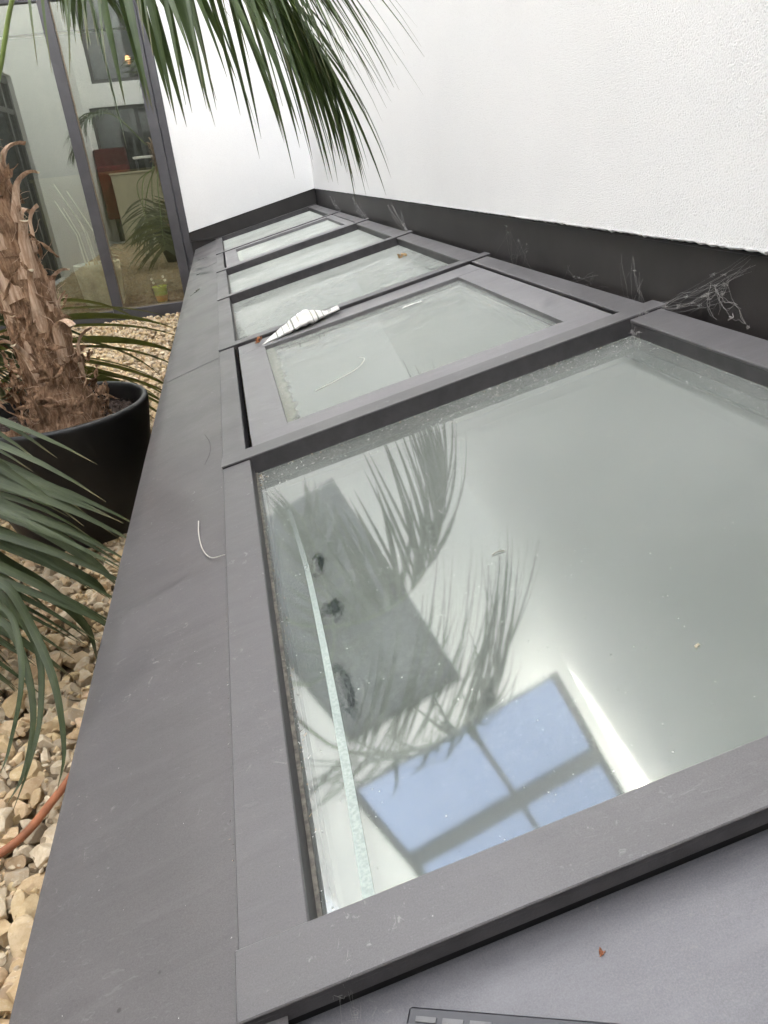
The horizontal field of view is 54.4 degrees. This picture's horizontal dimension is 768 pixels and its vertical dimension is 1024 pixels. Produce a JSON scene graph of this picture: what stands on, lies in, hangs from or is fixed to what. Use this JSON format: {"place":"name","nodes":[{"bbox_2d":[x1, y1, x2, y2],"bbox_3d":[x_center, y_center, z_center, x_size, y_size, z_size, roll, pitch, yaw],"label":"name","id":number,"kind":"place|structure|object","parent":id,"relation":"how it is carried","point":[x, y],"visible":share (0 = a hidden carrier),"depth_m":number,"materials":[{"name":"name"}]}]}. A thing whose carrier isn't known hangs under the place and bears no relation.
{"place":"outdoors","nodes":[
{"label":"outdoors","id":0,"kind":"place"},
{"bbox_2d":[0,312,179,1023],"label":"gravel","id":1,"kind":"structure","parent":0,"point":[20,889],"depth_m":1.60,"materials":[{"name":"beige gravel"}]},
{"bbox_2d":[0,771,69,858],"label":"hose","id":2,"kind":"object","parent":1,"relation":"on","point":[25,833],"visible":0.4,"depth_m":1.29,"materials":[{"name":"rubber"}]},
{"bbox_2d":[0,381,150,551],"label":"plant pot","id":3,"kind":"object","parent":1,"relation":"on","point":[113,446],"visible":0.44,"depth_m":2.22,"materials":[{"name":"black plastic"}]},
{"bbox_2d":[0,0,423,812],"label":"palm","id":4,"kind":"object","parent":3,"relation":"in","point":[46,356],"visible":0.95,"depth_m":2.02,"materials":[{"name":"green plant"}]},
{"bbox_2d":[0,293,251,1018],"bbox_3d":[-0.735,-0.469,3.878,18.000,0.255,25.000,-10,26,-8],"label":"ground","id":5,"kind":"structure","parent":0,"point":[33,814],"depth_m":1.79,"materials":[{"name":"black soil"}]},
{"bbox_2d":[9,204,767,1023],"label":"skylight","id":6,"kind":"object","parent":5,"relation":"on","point":[581,804],"visible":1,"depth_m":0.77,"materials":[{"name":"grey glass"}]},
{"bbox_2d":[198,521,224,557],"bbox_3d":[-0.269,0.040,1.118,0.021,0.020,0.176,-17,27,-21],"label":"plant thread","id":7,"kind":"object","parent":6,"relation":"on","point":[201,545],"visible":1,"depth_m":1.11},
{"bbox_2d":[262,305,339,344],"bbox_3d":[-0.258,-0.578,2.241,0.252,0.039,0.147,-21,27,-3],"label":"paper wrapper","id":8,"kind":"object","parent":6,"relation":"on","point":[302,318],"visible":1,"depth_m":2.19,"materials":[{"name":"white paper"}]},
{"bbox_2d":[315,357,364,390],"bbox_3d":[-0.086,-0.319,1.713,0.048,0.032,0.189,9,30,30],"label":"straw","id":9,"kind":"object","parent":6,"relation":"on","point":[341,377],"visible":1,"depth_m":1.68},
{"bbox_2d":[338,943,358,1020],"bbox_3d":[-0.024,0.308,0.474,0.016,0.045,0.078,-10,26,-8],"label":"cobweb","id":10,"kind":"object","parent":6,"relation":"attached to","point":[353,1004],"visible":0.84,"depth_m":0.47,"materials":[{"name":"grey"}]},
{"bbox_2d":[397,253,406,258],"bbox_3d":[0.070,-0.999,2.904,0.036,0.021,0.025,-21,27,-3],"label":"dry leaf","id":11,"kind":"object","parent":6,"relation":"on","point":[402,254],"visible":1,"depth_m":2.90,"materials":[{"name":"brown plant"}]},
{"bbox_2d":[99,215,767,1018],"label":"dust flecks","id":12,"kind":"object","parent":6,"relation":"on","point":[367,451],"visible":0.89,"depth_m":1.31,"materials":[{"name":"white"}]},
{"bbox_2d":[407,1007,617,1023],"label":"black case","id":13,"kind":"object","parent":6,"relation":"on","point":[418,1015],"visible":1,"depth_m":0.45,"materials":[{"name":"plastic"}]},
{"bbox_2d":[599,947,605,956],"bbox_3d":[0.136,0.276,0.468,0.005,0.003,0.005,-21,27,-3],"label":"dry leaf","id":14,"kind":"object","parent":6,"relation":"on","point":[601,952],"visible":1,"depth_m":0.47,"materials":[{"name":"brown plant"}]},
{"bbox_2d":[620,257,643,304],"bbox_3d":[0.497,-0.455,1.486,0.031,0.098,0.158,-3,26,6],"label":"cobweb","id":15,"kind":"object","parent":6,"relation":"attached to","point":[631,286],"visible":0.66,"depth_m":1.49,"materials":[{"name":"grey"}]},
{"bbox_2d":[630,309,647,341],"bbox_3d":[0.471,-0.344,1.390,0.032,0.059,0.073,10,30,30],"label":"cobweb","id":16,"kind":"object","parent":6,"relation":"attached to","point":[646,312],"visible":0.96,"depth_m":1.39,"materials":[{"name":"grey"}]},
{"bbox_2d":[292,0,767,339],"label":"white wall","id":17,"kind":"structure","parent":5,"relation":"on","point":[587,138],"depth_m":1.63,"materials":[{"name":"paint"}]},
{"bbox_2d":[387,203,407,231],"bbox_3d":[0.067,-1.338,3.407,0.015,0.130,0.456,-10,26,-8],"label":"cobweb","id":18,"kind":"object","parent":17,"relation":"attached to","point":[398,217],"visible":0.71,"depth_m":3.40,"materials":[{"name":"grey"}]},
{"bbox_2d":[496,225,530,268],"bbox_3d":[0.363,-0.736,2.119,0.020,0.142,0.434,-10,26,-8],"label":"cobweb","id":19,"kind":"object","parent":17,"relation":"attached to","point":[516,249],"visible":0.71,"depth_m":2.11,"materials":[{"name":"grey"}]},
{"bbox_2d":[657,255,754,315],"bbox_3d":[0.543,-0.386,1.283,0.020,0.125,0.255,-13,26,-13],"label":"cobweb","id":20,"kind":"object","parent":17,"relation":"attached to","point":[702,295],"visible":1,"depth_m":1.28,"materials":[{"name":"grey"}]},
{"bbox_2d":[707,280,747,328],"bbox_3d":[0.564,-0.347,1.225,0.012,0.077,0.114,-10,26,-8],"label":"cobweb","id":21,"kind":"object","parent":17,"relation":"attached to","point":[721,303],"visible":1,"depth_m":1.24,"materials":[{"name":"grey"}]},
{"bbox_2d":[0,0,316,330],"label":"end building","id":22,"kind":"structure","parent":0,"point":[159,193],"depth_m":6.34,"materials":[{"name":"white paint"}]},
{"bbox_2d":[61,289,183,313],"bbox_3d":[-2.739,-1.760,6.478,2.090,0.020,0.660,-10,26,-8],"label":"planting bed","id":23,"kind":"object","parent":22,"relation":"in","point":[142,299],"visible":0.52,"depth_m":6.48,"materials":[{"name":"beige gravel"}]},
{"bbox_2d":[53,184,125,308],"bbox_3d":[-2.420,-2.233,6.258,0.460,0.991,0.380,-10,26,-8],"label":"potted plant","id":24,"kind":"object","parent":23,"relation":"on","point":[90,276],"visible":0.66,"depth_m":6.24,"materials":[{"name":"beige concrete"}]},
{"bbox_2d":[150,275,167,301],"bbox_3d":[-1.884,-1.881,6.284,0.132,0.211,0.132,-10,26,-8],"label":"flower pot","id":25,"kind":"object","parent":23,"relation":"on","point":[160,292],"visible":1,"depth_m":6.26,"materials":[{"name":"green ceramic"}]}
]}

